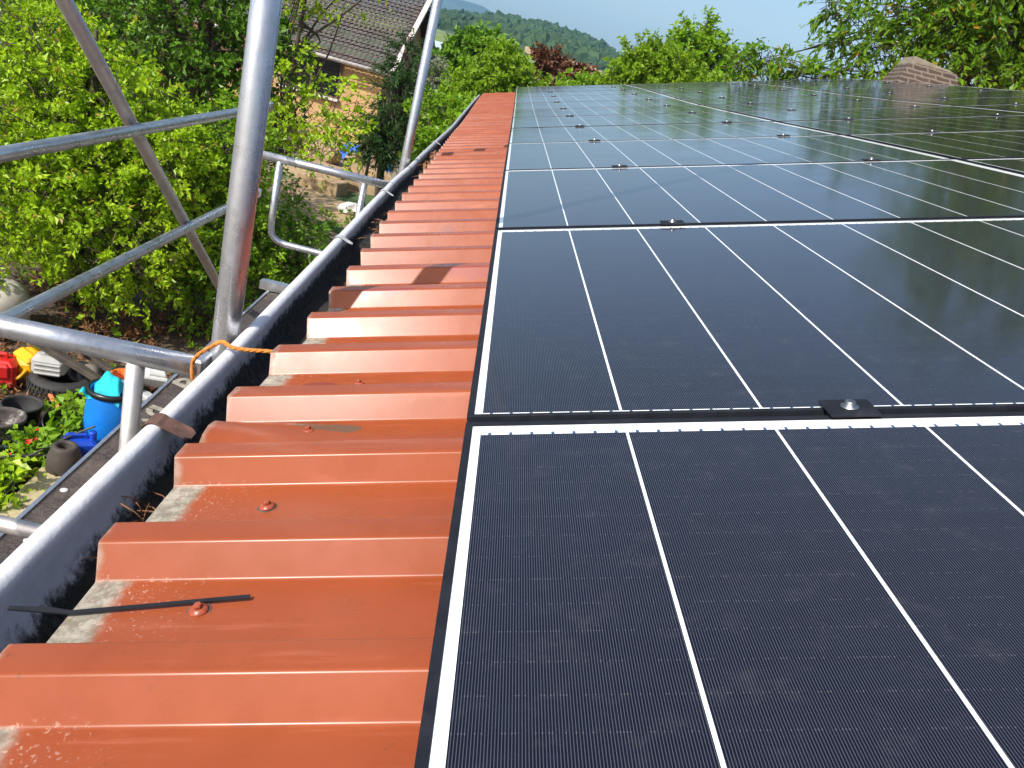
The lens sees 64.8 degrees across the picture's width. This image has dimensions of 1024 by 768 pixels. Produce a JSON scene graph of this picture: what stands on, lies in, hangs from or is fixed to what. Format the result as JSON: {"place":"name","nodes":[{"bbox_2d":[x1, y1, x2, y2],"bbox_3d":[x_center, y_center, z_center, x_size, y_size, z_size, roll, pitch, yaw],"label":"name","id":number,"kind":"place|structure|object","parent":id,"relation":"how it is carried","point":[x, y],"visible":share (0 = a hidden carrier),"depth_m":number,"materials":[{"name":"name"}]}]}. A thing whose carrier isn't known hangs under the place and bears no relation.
{"place":"outdoors","nodes":[
{"label":"outdoors","id":0,"kind":"place"},
{"bbox_2d":[0,0,535,504],"bbox_3d":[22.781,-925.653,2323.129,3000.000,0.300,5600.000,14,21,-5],"label":"ground","id":1,"kind":"structure","parent":0,"point":[316,200],"depth_m":9.95,"materials":[{"name":"soil"}]},
{"bbox_2d":[0,351,18,388],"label":"red canister","id":2,"kind":"object","parent":1,"relation":"on","point":[9,366],"visible":0.94,"depth_m":7.34,"materials":[{"name":"plastic"}]},
{"bbox_2d":[0,433,25,453],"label":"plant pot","id":3,"kind":"object","parent":1,"relation":"on","point":[4,447],"visible":0.12,"depth_m":6.35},
{"bbox_2d":[0,407,27,441],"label":"plant pot","id":4,"kind":"object","parent":3,"relation":"on","point":[10,417],"visible":0.82,"depth_m":6.57,"materials":[{"name":"plastic"}]},
{"bbox_2d":[0,276,30,319],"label":"white tank","id":5,"kind":"object","parent":1,"relation":"on","point":[17,293],"visible":0.48,"depth_m":8.24,"materials":[{"name":"plastic"}]},
{"bbox_2d":[0,395,43,426],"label":"plant pot","id":6,"kind":"object","parent":1,"relation":"on","point":[32,407],"visible":0.55,"depth_m":6.87,"materials":[{"name":"black plastic"}]},
{"bbox_2d":[0,442,45,513],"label":"plant","id":7,"kind":"object","parent":1,"relation":"on","point":[20,472],"visible":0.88,"depth_m":5.95,"materials":[{"name":"green plant"}]},
{"bbox_2d":[10,426,39,452],"bbox_3d":[-3.887,0.506,6.525,0.304,0.218,0.304,14,21,-5],"label":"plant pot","id":8,"kind":"object","parent":1,"relation":"on","point":[14,441],"visible":0.13,"depth_m":6.41,"materials":[{"name":"black plastic"}]},
{"bbox_2d":[13,347,40,385],"bbox_3d":[-4.538,-0.152,7.568,0.340,0.385,0.389,32,50,12],"label":"yellow canister","id":9,"kind":"object","parent":1,"relation":"on","point":[24,356],"visible":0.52,"depth_m":7.43,"materials":[{"name":"plastic"}]},
{"bbox_2d":[0,467,60,517],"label":"concrete kerb","id":10,"kind":"structure","parent":1,"relation":"on","point":[41,481],"depth_m":5.96,"materials":[{"name":"concrete"}]},
{"bbox_2d":[0,454,46,458],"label":"hose","id":11,"kind":"object","parent":10,"relation":"on","point":[24,455],"visible":0.32,"depth_m":6.17,"materials":[{"name":"grey rubber"}]},
{"bbox_2d":[20,425,94,460],"bbox_3d":[-3.674,0.497,6.140,0.076,0.197,0.993,27,24,27],"label":"hose","id":12,"kind":"object","parent":11,"relation":"on","point":[64,438],"visible":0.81,"depth_m":6.36,"materials":[{"name":"grey rubber"}]},
{"bbox_2d":[2,421,77,478],"bbox_3d":[-3.790,0.549,6.342,0.707,0.511,0.680,1,25,-32],"label":"flowering plant","id":13,"kind":"object","parent":1,"relation":"on","point":[29,440],"visible":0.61,"depth_m":6.31,"materials":[{"name":"green plant"}]},
{"bbox_2d":[28,389,85,435],"bbox_3d":[-3.833,0.257,6.928,0.629,0.551,1.080,8,22,-18],"label":"nettle plant","id":14,"kind":"object","parent":1,"relation":"on","point":[68,424],"visible":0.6,"depth_m":6.77,"materials":[{"name":"green plant"}]},
{"bbox_2d":[26,369,90,404],"bbox_3d":[-4.217,-0.007,7.594,0.616,0.200,0.616,14,21,-5],"label":"car tyre","id":15,"kind":"object","parent":1,"relation":"on","point":[45,385],"visible":0.45,"depth_m":7.36,"materials":[{"name":"black rubber"}]},
{"bbox_2d":[31,350,69,376],"bbox_3d":[-4.253,-0.220,7.439,0.280,0.275,0.230,9,22,-16],"label":"grey canister","id":16,"kind":"object","parent":15,"relation":"on","point":[43,363],"visible":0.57,"depth_m":7.36,"materials":[{"name":"plastic"}]},
{"bbox_2d":[33,344,101,379],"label":"timber beam","id":17,"kind":"structure","parent":16,"relation":"on","point":[74,364],"depth_m":7.27,"materials":[{"name":"wood"}]},
{"bbox_2d":[67,361,88,381],"bbox_3d":[-4.157,-0.122,7.763,0.210,0.210,0.170,41,-5,-14],"label":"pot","id":18,"kind":"object","parent":15,"relation":"on","point":[72,376],"visible":0.33,"depth_m":7.70,"materials":[{"name":"black plastic"}]},
{"bbox_2d":[76,364,102,380],"bbox_3d":[-4.050,-0.089,7.754,0.210,0.210,0.170,-13,0,6],"label":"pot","id":19,"kind":"object","parent":15,"relation":"on","point":[96,368],"visible":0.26,"depth_m":7.69,"materials":[{"name":"grey plastic"}]},
{"bbox_2d":[41,408,77,437],"bbox_3d":[-3.870,0.391,6.838,0.288,0.245,0.288,41,34,-14],"label":"plant pot","id":20,"kind":"object","parent":1,"relation":"on","point":[45,418],"visible":0.21,"depth_m":6.83,"materials":[{"name":"black plastic"}]},
{"bbox_2d":[45,440,81,475],"bbox_3d":[-3.505,0.631,6.304,0.260,0.345,0.276,14,21,-5],"label":"clay pot","id":21,"kind":"object","parent":1,"relation":"on","point":[63,457],"visible":0.59,"depth_m":6.20,"materials":[{"name":"ceramic"}]},
{"bbox_2d":[60,430,97,456],"bbox_3d":[-3.502,0.542,6.513,0.260,0.355,0.170,2,25,-31],"label":"blue canister","id":22,"kind":"object","parent":1,"relation":"on","point":[86,442],"visible":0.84,"depth_m":6.46,"materials":[{"name":"plastic"}]},
{"bbox_2d":[83,378,123,442],"bbox_3d":[-3.387,0.305,6.805,0.410,0.627,0.410,14,21,-5],"label":"blue barrel","id":23,"kind":"object","parent":1,"relation":"on","point":[102,413],"visible":0.39,"depth_m":6.59,"materials":[{"name":"plastic"}]},
{"bbox_2d":[79,371,123,407],"bbox_3d":[-3.356,0.047,6.702,0.336,0.265,0.336,14,21,-5],"label":"cloth","id":24,"kind":"object","parent":23,"relation":"on","point":[108,383],"visible":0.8,"depth_m":6.62,"materials":[{"name":"fabric"}]},
{"bbox_2d":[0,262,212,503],"bbox_3d":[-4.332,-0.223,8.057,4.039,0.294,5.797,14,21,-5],"label":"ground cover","id":25,"kind":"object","parent":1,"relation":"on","point":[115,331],"visible":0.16,"depth_m":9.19,"materials":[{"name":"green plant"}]},
{"bbox_2d":[0,267,213,513],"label":"leaf litter","id":26,"kind":"object","parent":1,"relation":"on","point":[93,326],"visible":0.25,"depth_m":9.14,"materials":[{"name":"brown plant"}]},
{"bbox_2d":[0,0,225,198],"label":"leafy tree","id":27,"kind":"object","parent":1,"relation":"on","point":[165,86],"visible":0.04,"depth_m":12.97,"materials":[{"name":"green plant"}]},
{"bbox_2d":[0,0,232,330],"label":"leafy shrub","id":28,"kind":"object","parent":1,"relation":"on","point":[94,182],"visible":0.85,"depth_m":8.21,"materials":[{"name":"green plant"}]},
{"bbox_2d":[110,365,124,378],"bbox_3d":[-3.482,0.113,7.247,0.282,0.603,0.274,14,21,-5],"label":"orange bucket","id":29,"kind":"object","parent":1,"relation":"on","point":[119,372],"visible":0.17,"depth_m":7.24,"materials":[{"name":"plastic"}]},
{"bbox_2d":[142,390,151,402],"bbox_3d":[-3.548,0.126,7.739,0.240,0.072,0.280,30,8,20],"label":"foam block","id":30,"kind":"object","parent":1,"relation":"on","point":[147,394],"depth_m":7.74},
{"bbox_2d":[144,367,167,387],"bbox_3d":[-3.596,-0.088,7.973,0.340,0.144,0.200,13,35,-41],"label":"foam block","id":31,"kind":"object","parent":1,"relation":"on","point":[154,378],"depth_m":7.95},
{"bbox_2d":[0,0,333,182],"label":"leafy tree","id":32,"kind":"object","parent":1,"relation":"on","point":[181,58],"visible":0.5,"depth_m":10.80,"materials":[{"name":"green plant"}]},
{"bbox_2d":[80,85,306,347],"bbox_3d":[-3.635,-2.024,9.472,2.840,2.878,1.917,14,21,-5],"label":"leafy shrub","id":33,"kind":"object","parent":1,"relation":"on","point":[193,284],"visible":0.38,"depth_m":9.30,"materials":[{"name":"green plant"}]},
{"bbox_2d":[0,0,442,537],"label":"scaffold","id":34,"kind":"object","parent":1,"relation":"on","point":[250,113],"visible":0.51,"depth_m":1.64,"materials":[{"name":"metal"}]},
{"bbox_2d":[0,290,278,563],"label":"scaffold deck","id":35,"kind":"structure","parent":34,"relation":"attached to","point":[51,500],"depth_m":2.75,"materials":[{"name":"grey wood"}]},
{"bbox_2d":[128,193,354,270],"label":"weeds","id":36,"kind":"object","parent":1,"relation":"on","point":[309,209],"visible":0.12,"depth_m":15.50,"materials":[{"name":"green plant"}]},
{"bbox_2d":[278,174,315,218],"bbox_3d":[-3.575,-3.029,13.123,0.738,0.735,0.511,4,24,-28],"label":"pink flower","id":37,"kind":"object","parent":36,"relation":"on","point":[298,199],"visible":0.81,"depth_m":13.09,"materials":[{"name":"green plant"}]},
{"bbox_2d":[0,92,514,767],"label":"annex building","id":38,"kind":"structure","parent":1,"relation":"on","point":[302,476],"depth_m":0.91,"materials":[{"name":"red metal"}]},
{"bbox_2d":[81,491,164,560],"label":"leaf litter","id":39,"kind":"object","parent":38,"relation":"on","point":[143,515],"visible":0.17,"depth_m":1.09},
{"bbox_2d":[7,594,250,614],"bbox_3d":[-0.391,0.224,0.827,0.232,0.058,0.008,11,22,-10],"label":"cable tie","id":40,"kind":"object","parent":38,"relation":"attached to","point":[43,609],"visible":1,"depth_m":0.83,"materials":[{"name":"black plastic"}]},
{"bbox_2d":[190,340,271,381],"bbox_3d":[-0.543,-0.017,1.552,0.196,0.158,0.051,21,22,13],"label":"rope","id":41,"kind":"object","parent":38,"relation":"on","point":[210,347],"visible":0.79,"depth_m":1.52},
{"bbox_2d":[355,212,387,239],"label":"leaf litter","id":42,"kind":"object","parent":38,"relation":"on","point":[384,213],"visible":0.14,"depth_m":2.92,"materials":[{"name":"brown plant"}]},
{"bbox_2d":[414,150,438,176],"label":"leaf litter","id":43,"kind":"object","parent":38,"relation":"on","point":[429,162],"visible":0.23,"depth_m":4.72,"materials":[{"name":"brown plant"}]},
{"bbox_2d":[516,84,633,89],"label":"solar panel","id":44,"kind":"object","parent":38,"relation":"attached to","point":[581,86],"visible":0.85,"depth_m":12.23,"materials":[{"name":"black glass"}]},
{"bbox_2d":[515,87,642,92],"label":"solar panel","id":45,"kind":"object","parent":38,"relation":"attached to","point":[575,89],"visible":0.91,"depth_m":11.13,"materials":[{"name":"black glass"}]},
{"bbox_2d":[515,89,656,96],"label":"solar panel","id":46,"kind":"object","parent":38,"relation":"attached to","point":[579,93],"visible":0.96,"depth_m":10.07,"materials":[{"name":"black glass"}]},
{"bbox_2d":[514,93,676,102],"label":"solar panel","id":47,"kind":"object","parent":38,"relation":"attached to","point":[587,98],"visible":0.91,"depth_m":8.98,"materials":[{"name":"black glass"}]},
{"bbox_2d":[513,99,698,109],"bbox_3d":[0.878,-2.741,7.948,1.720,0.037,1.144,-1,22,1],"label":"solar panel","id":48,"kind":"object","parent":38,"relation":"attached to","point":[599,104],"visible":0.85,"depth_m":7.91,"materials":[{"name":"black glass"}]},
{"bbox_2d":[512,105,730,117],"bbox_3d":[0.867,-2.310,6.871,1.720,0.035,1.144,-1,22,1],"label":"solar panel","id":49,"kind":"object","parent":38,"relation":"attached to","point":[611,111],"visible":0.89,"depth_m":6.83,"materials":[{"name":"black glass"}]},
{"bbox_2d":[511,112,774,127],"bbox_3d":[0.856,-1.884,5.792,1.720,0.036,1.144,-1,21,1],"label":"solar panel","id":50,"kind":"object","parent":38,"relation":"attached to","point":[621,120],"visible":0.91,"depth_m":5.72,"materials":[{"name":"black glass"}]},
{"bbox_2d":[659,218,685,224],"bbox_3d":[0.402,-0.395,2.020,0.058,0.038,0.046,-1,22,1],"label":"panel clamp","id":51,"kind":"object","parent":38,"relation":"attached to","point":[672,221],"visible":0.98,"depth_m":2.01,"materials":[{"name":"black metal"}]},
{"bbox_2d":[508,122,839,142],"bbox_3d":[0.845,-1.459,4.713,1.720,0.035,1.144,-1,21,1],"label":"solar panel","id":52,"kind":"object","parent":38,"relation":"attached to","point":[649,132],"visible":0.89,"depth_m":4.64,"materials":[{"name":"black glass"}]},
{"bbox_2d":[626,81,750,86],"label":"solar panel","id":53,"kind":"object","parent":38,"relation":"attached to","point":[676,84],"visible":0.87,"depth_m":12.19,"materials":[{"name":"black glass"}]},
{"bbox_2d":[639,83,775,89],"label":"solar panel","id":54,"kind":"object","parent":38,"relation":"attached to","point":[698,86],"visible":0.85,"depth_m":11.14,"materials":[{"name":"black glass"}]},
{"bbox_2d":[414,412,1023,767],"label":"solar panel","id":55,"kind":"object","parent":38,"relation":"attached to","point":[825,591],"visible":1,"depth_m":0.63,"materials":[{"name":"black glass"}]},
{"bbox_2d":[648,86,807,93],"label":"solar panel","id":56,"kind":"object","parent":38,"relation":"attached to","point":[724,89],"visible":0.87,"depth_m":10.02,"materials":[{"name":"black glass"}]},
{"bbox_2d":[504,135,952,169],"bbox_3d":[0.834,-1.037,3.632,1.720,0.036,1.144,-1,22,1],"label":"solar panel","id":57,"kind":"object","parent":38,"relation":"attached to","point":[693,151],"visible":0.85,"depth_m":3.52,"materials":[{"name":"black glass"}]},
{"bbox_2d":[467,217,1023,421],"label":"solar panel","id":58,"kind":"object","parent":38,"relation":"attached to","point":[915,316],"visible":0.96,"depth_m":1.28,"materials":[{"name":"black glass"}]},
{"bbox_2d":[663,90,843,98],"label":"solar panel","id":59,"kind":"object","parent":38,"relation":"attached to","point":[744,94],"visible":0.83,"depth_m":8.95,"materials":[{"name":"black glass"}]},
{"bbox_2d":[495,159,1023,228],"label":"solar panel","id":60,"kind":"object","parent":38,"relation":"attached to","point":[765,193],"visible":0.91,"depth_m":2.42,"materials":[{"name":"black glass"}]},
{"bbox_2d":[681,95,888,104],"bbox_3d":[2.617,-2.776,7.916,1.720,0.037,1.144,-1,22,1],"label":"solar panel","id":61,"kind":"object","parent":38,"relation":"attached to","point":[773,99],"visible":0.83,"depth_m":7.87,"materials":[{"name":"black glass"}]},
{"bbox_2d":[737,78,866,83],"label":"solar panel","id":62,"kind":"object","parent":38,"relation":"attached to","point":[804,80],"visible":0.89,"depth_m":12.14,"materials":[{"name":"black glass"}]},
{"bbox_2d":[704,100,952,111],"bbox_3d":[2.606,-2.345,6.839,1.720,0.035,1.144,-1,21,1],"label":"solar panel","id":63,"kind":"object","parent":38,"relation":"attached to","point":[814,105],"visible":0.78,"depth_m":6.79,"materials":[{"name":"black glass"}]},
{"bbox_2d":[757,80,906,85],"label":"solar panel","id":64,"kind":"object","parent":38,"relation":"attached to","point":[829,83],"visible":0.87,"depth_m":11.10,"materials":[{"name":"black glass"}]},
{"bbox_2d":[818,399,881,417],"bbox_3d":[0.394,0.037,0.944,0.058,0.038,0.046,-1,22,1],"label":"panel clamp","id":65,"kind":"object","parent":38,"relation":"attached to","point":[850,408],"visible":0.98,"depth_m":0.93,"materials":[{"name":"black metal"}]},
{"bbox_2d":[785,82,955,89],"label":"solar panel","id":66,"kind":"object","parent":38,"relation":"attached to","point":[869,85],"visible":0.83,"depth_m":10.00,"materials":[{"name":"black glass"}]},
{"bbox_2d":[861,157,880,160],"bbox_3d":[1.371,-0.846,3.079,0.058,0.038,0.046,-1,22,1],"label":"panel clamp","id":67,"kind":"object","parent":38,"relation":"attached to","point":[871,159],"visible":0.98,"depth_m":3.07,"materials":[{"name":"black metal"}]},
{"bbox_2d":[735,106,1023,121],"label":"solar panel","id":68,"kind":"object","parent":38,"relation":"attached to","point":[870,113],"visible":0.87,"depth_m":5.69,"materials":[{"name":"black glass"}]},
{"bbox_2d":[779,115,1023,134],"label":"solar panel","id":69,"kind":"object","parent":38,"relation":"attached to","point":[922,125],"visible":0.79,"depth_m":4.67,"materials":[{"name":"black glass"}]},
{"bbox_2d":[813,86,1005,94],"bbox_3d":[4.366,-3.250,8.958,1.720,0.036,1.144,-1,22,1],"label":"solar panel","id":70,"kind":"object","parent":38,"relation":"attached to","point":[902,90],"visible":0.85,"depth_m":8.93,"materials":[{"name":"black glass"}]},
{"bbox_2d":[882,56,958,85],"bbox_3d":[5.576,-3.802,11.353,0.940,1.410,0.900,17,21,3],"label":"chimney","id":71,"kind":"object","parent":38,"relation":"on","point":[915,69],"visible":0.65,"depth_m":10.86,"materials":[{"name":"brick"}]},
{"bbox_2d":[846,130,1023,159],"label":"solar panel","id":72,"kind":"object","parent":38,"relation":"attached to","point":[981,144],"visible":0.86,"depth_m":3.64,"materials":[{"name":"black glass"}]},
{"bbox_2d":[847,90,1023,99],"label":"solar panel","id":73,"kind":"object","parent":38,"relation":"attached to","point":[958,94],"visible":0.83,"depth_m":7.90,"materials":[{"name":"black glass"}]},
{"bbox_2d":[898,97,1023,105],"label":"solar panel","id":74,"kind":"object","parent":38,"relation":"attached to","point":[981,101],"visible":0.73,"depth_m":6.87,"materials":[{"name":"black glass"}]},
{"bbox_2d":[961,158,1023,173],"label":"solar panel","id":75,"kind":"object","parent":38,"relation":"attached to","point":[1016,165],"visible":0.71,"depth_m":2.94,"materials":[{"name":"black glass"}]},
{"bbox_2d":[964,104,1023,111],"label":"solar panel","id":76,"kind":"object","parent":38,"relation":"attached to","point":[1014,107],"visible":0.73,"depth_m":6.01,"materials":[{"name":"black glass"}]},
{"bbox_2d":[127,0,435,142],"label":"tan house","id":77,"kind":"structure","parent":1,"relation":"on","point":[341,63],"depth_m":25.81,"materials":[{"name":"brown brick"}]},
{"bbox_2d":[285,52,340,96],"bbox_3d":[-6.318,-9.867,25.543,1.750,1.050,0.060,16,21,0],"label":"front window","id":78,"kind":"structure","parent":77,"relation":"in","point":[331,68],"depth_m":25.47,"materials":[{"name":"black glass"}]},
{"bbox_2d":[282,57,343,98],"bbox_3d":[-6.319,-9.862,25.529,1.860,1.180,0.081,16,21,0],"label":"window frame","id":79,"kind":"structure","parent":77,"relation":"in","point":[341,68],"depth_m":25.54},
{"bbox_2d":[244,198,339,310],"bbox_3d":[-2.693,-1.377,10.373,1.877,1.818,1.580,14,21,-5],"label":"shrub","id":80,"kind":"object","parent":1,"relation":"on","point":[307,241],"visible":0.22,"depth_m":10.12,"materials":[{"name":"green plant"}]},
{"bbox_2d":[295,141,341,164],"bbox_3d":[-5.162,-6.161,21.489,1.264,0.638,0.802,14,21,-5],"label":"boulder","id":81,"kind":"object","parent":1,"relation":"on","point":[326,160],"visible":0.39,"depth_m":21.20,"materials":[{"name":"stone"}]},
{"bbox_2d":[297,160,348,196],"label":"stone block","id":82,"kind":"structure","parent":1,"relation":"on","point":[336,187],"depth_m":18.27,"materials":[{"name":"stone"}]},
{"bbox_2d":[263,0,390,237],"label":"leafy tree","id":83,"kind":"object","parent":1,"relation":"on","point":[284,108],"visible":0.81,"depth_m":11.02,"materials":[{"name":"green plant"}]},
{"bbox_2d":[336,202,356,214],"bbox_3d":[-3.411,-3.644,16.911,0.562,0.324,0.425,5,24,-25],"label":"rubble","id":84,"kind":"object","parent":1,"relation":"on","point":[349,205],"visible":0.55,"depth_m":16.80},
{"bbox_2d":[339,142,359,158],"bbox_3d":[-4.479,-6.395,22.748,1.008,0.747,0.784,14,21,-5],"label":"tarpaulin","id":85,"kind":"object","parent":1,"relation":"on","point":[344,155],"visible":0.15,"depth_m":22.52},
{"bbox_2d":[351,153,377,165],"bbox_3d":[-3.846,-5.780,21.194,0.794,0.728,0.581,7,23,-21],"label":"boulder","id":86,"kind":"object","parent":1,"relation":"on","point":[371,162],"visible":0.12,"depth_m":20.97,"materials":[{"name":"stone"}]},
{"bbox_2d":[344,163,390,195],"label":"stone steps","id":87,"kind":"structure","parent":1,"relation":"on","point":[354,186],"depth_m":19.50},
{"bbox_2d":[346,28,434,197],"bbox_3d":[-2.369,-4.855,15.463,1.736,3.848,1.693,14,21,-5],"label":"conifer tree","id":88,"kind":"object","parent":1,"relation":"on","point":[392,112],"visible":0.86,"depth_m":15.14,"materials":[{"name":"green plant"}]},
{"bbox_2d":[365,109,427,153],"bbox_3d":[-3.142,-6.921,22.862,2.031,2.273,2.102,14,21,-5],"label":"dark shrub","id":89,"kind":"object","parent":1,"relation":"on","point":[406,128],"visible":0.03,"depth_m":22.43,"materials":[{"name":"green plant"}]},
{"bbox_2d":[390,150,413,180],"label":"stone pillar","id":90,"kind":"structure","parent":1,"relation":"on","point":[393,174],"depth_m":18.80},
{"bbox_2d":[404,54,450,112],"bbox_3d":[-2.677,-8.328,24.473,1.475,3.310,1.378,14,21,-5],"label":"silver bush","id":91,"kind":"object","parent":1,"relation":"on","point":[435,82],"visible":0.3,"depth_m":24.00,"materials":[{"name":"grey plant"}]},
{"bbox_2d":[397,78,476,163],"bbox_3d":[-1.295,-3.872,14.812,2.190,3.193,2.868,26,24,26],"label":"garden bush","id":92,"kind":"object","parent":1,"relation":"on","point":[430,132],"visible":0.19,"depth_m":14.24,"materials":[{"name":"green plant"}]},
{"bbox_2d":[428,20,514,123],"bbox_3d":[-1.468,-9.560,26.493,3.352,4.667,2.199,17,21,5],"label":"shade tree","id":93,"kind":"object","parent":1,"relation":"on","point":[452,49],"visible":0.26,"depth_m":25.66,"materials":[{"name":"green plant"}]},
{"bbox_2d":[437,35,556,111],"bbox_3d":[-0.422,-6.590,20.506,3.245,4.185,2.402,14,21,-5],"label":"round tree","id":94,"kind":"object","parent":1,"relation":"on","point":[505,69],"visible":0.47,"depth_m":19.73,"materials":[{"name":"green plant"}]},
{"bbox_2d":[529,41,600,85],"bbox_3d":[1.849,-11.158,32.593,3.582,4.783,2.172,14,21,-5],"label":"copper tree","id":95,"kind":"object","parent":1,"relation":"on","point":[545,59],"visible":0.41,"depth_m":31.59,"materials":[{"name":"brown plant"}]},
{"bbox_2d":[549,67,615,85],"bbox_3d":[2.121,-7.609,24.712,2.885,4.252,1.854,14,21,-5],"label":"tree","id":96,"kind":"object","parent":1,"relation":"on","point":[588,80],"visible":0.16,"depth_m":23.93,"materials":[{"name":"green plant"}]},
{"bbox_2d":[590,27,731,84],"bbox_3d":[3.865,-7.025,22.770,4.075,5.508,2.388,14,21,-5],"label":"broad tree","id":97,"kind":"object","parent":1,"relation":"on","point":[656,59],"visible":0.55,"depth_m":21.77,"materials":[{"name":"green plant"}]},
{"bbox_2d":[664,4,758,81],"bbox_3d":[5.527,-8.088,25.012,3.261,6.603,1.886,14,21,-5],"label":"upright tree","id":98,"kind":"object","parent":1,"relation":"on","point":[705,41],"visible":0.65,"depth_m":23.83,"materials":[{"name":"green plant"}]},
{"bbox_2d":[719,0,1023,90],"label":"cherry tree","id":99,"kind":"object","parent":1,"relation":"on","point":[981,42],"visible":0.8,"depth_m":12.52,"materials":[{"name":"green plant"}]},
{"bbox_2d":[357,156,370,204],"bbox_3d":[-3.144,-4.830,17.652,0.260,1.820,0.260,14,21,-5],"label":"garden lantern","id":100,"kind":"object","parent":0,"point":[366,170],"visible":0.13,"depth_m":17.68,"materials":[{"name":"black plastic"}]},
{"bbox_2d":[353,0,494,13],"bbox_3d":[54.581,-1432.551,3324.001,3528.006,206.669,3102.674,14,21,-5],"label":"mountain","id":101,"kind":"structure","parent":0,"point":[459,5],"depth_m":3691.72,"materials":[{"name":"plant"}]},
{"bbox_2d":[435,41,442,56],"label":"pale barn","id":102,"kind":"structure","parent":0,"point":[437,43],"depth_m":61.05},
{"bbox_2d":[283,0,610,79],"bbox_3d":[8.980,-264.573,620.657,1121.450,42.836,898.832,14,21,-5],"label":"hills","id":103,"kind":"structure","parent":0,"point":[439,36],"depth_m":345.00,"materials":[{"name":"green plant"}]},
{"bbox_2d":[404,6,619,70],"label":"forest","id":104,"kind":"object","parent":103,"relation":"on","point":[585,47],"visible":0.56,"depth_m":522.20,"materials":[{"name":"plant"}]},
{"bbox_2d":[463,0,1010,83],"label":"sky","id":105,"kind":"structure","parent":0,"point":[779,21],"materials":[{"name":"blue"}]},
{"bbox_3d":[-3.840,0.042,7.760,0.550,0.180,0.550,14,21,-5],"label":"car tyre","id":106,"kind":"object","parent":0,"visible":0},
{"bbox_2d":[81,354,114,371],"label":"timber beam","id":107,"kind":"structure","parent":106,"relation":"on","point":[102,364],"depth_m":7.76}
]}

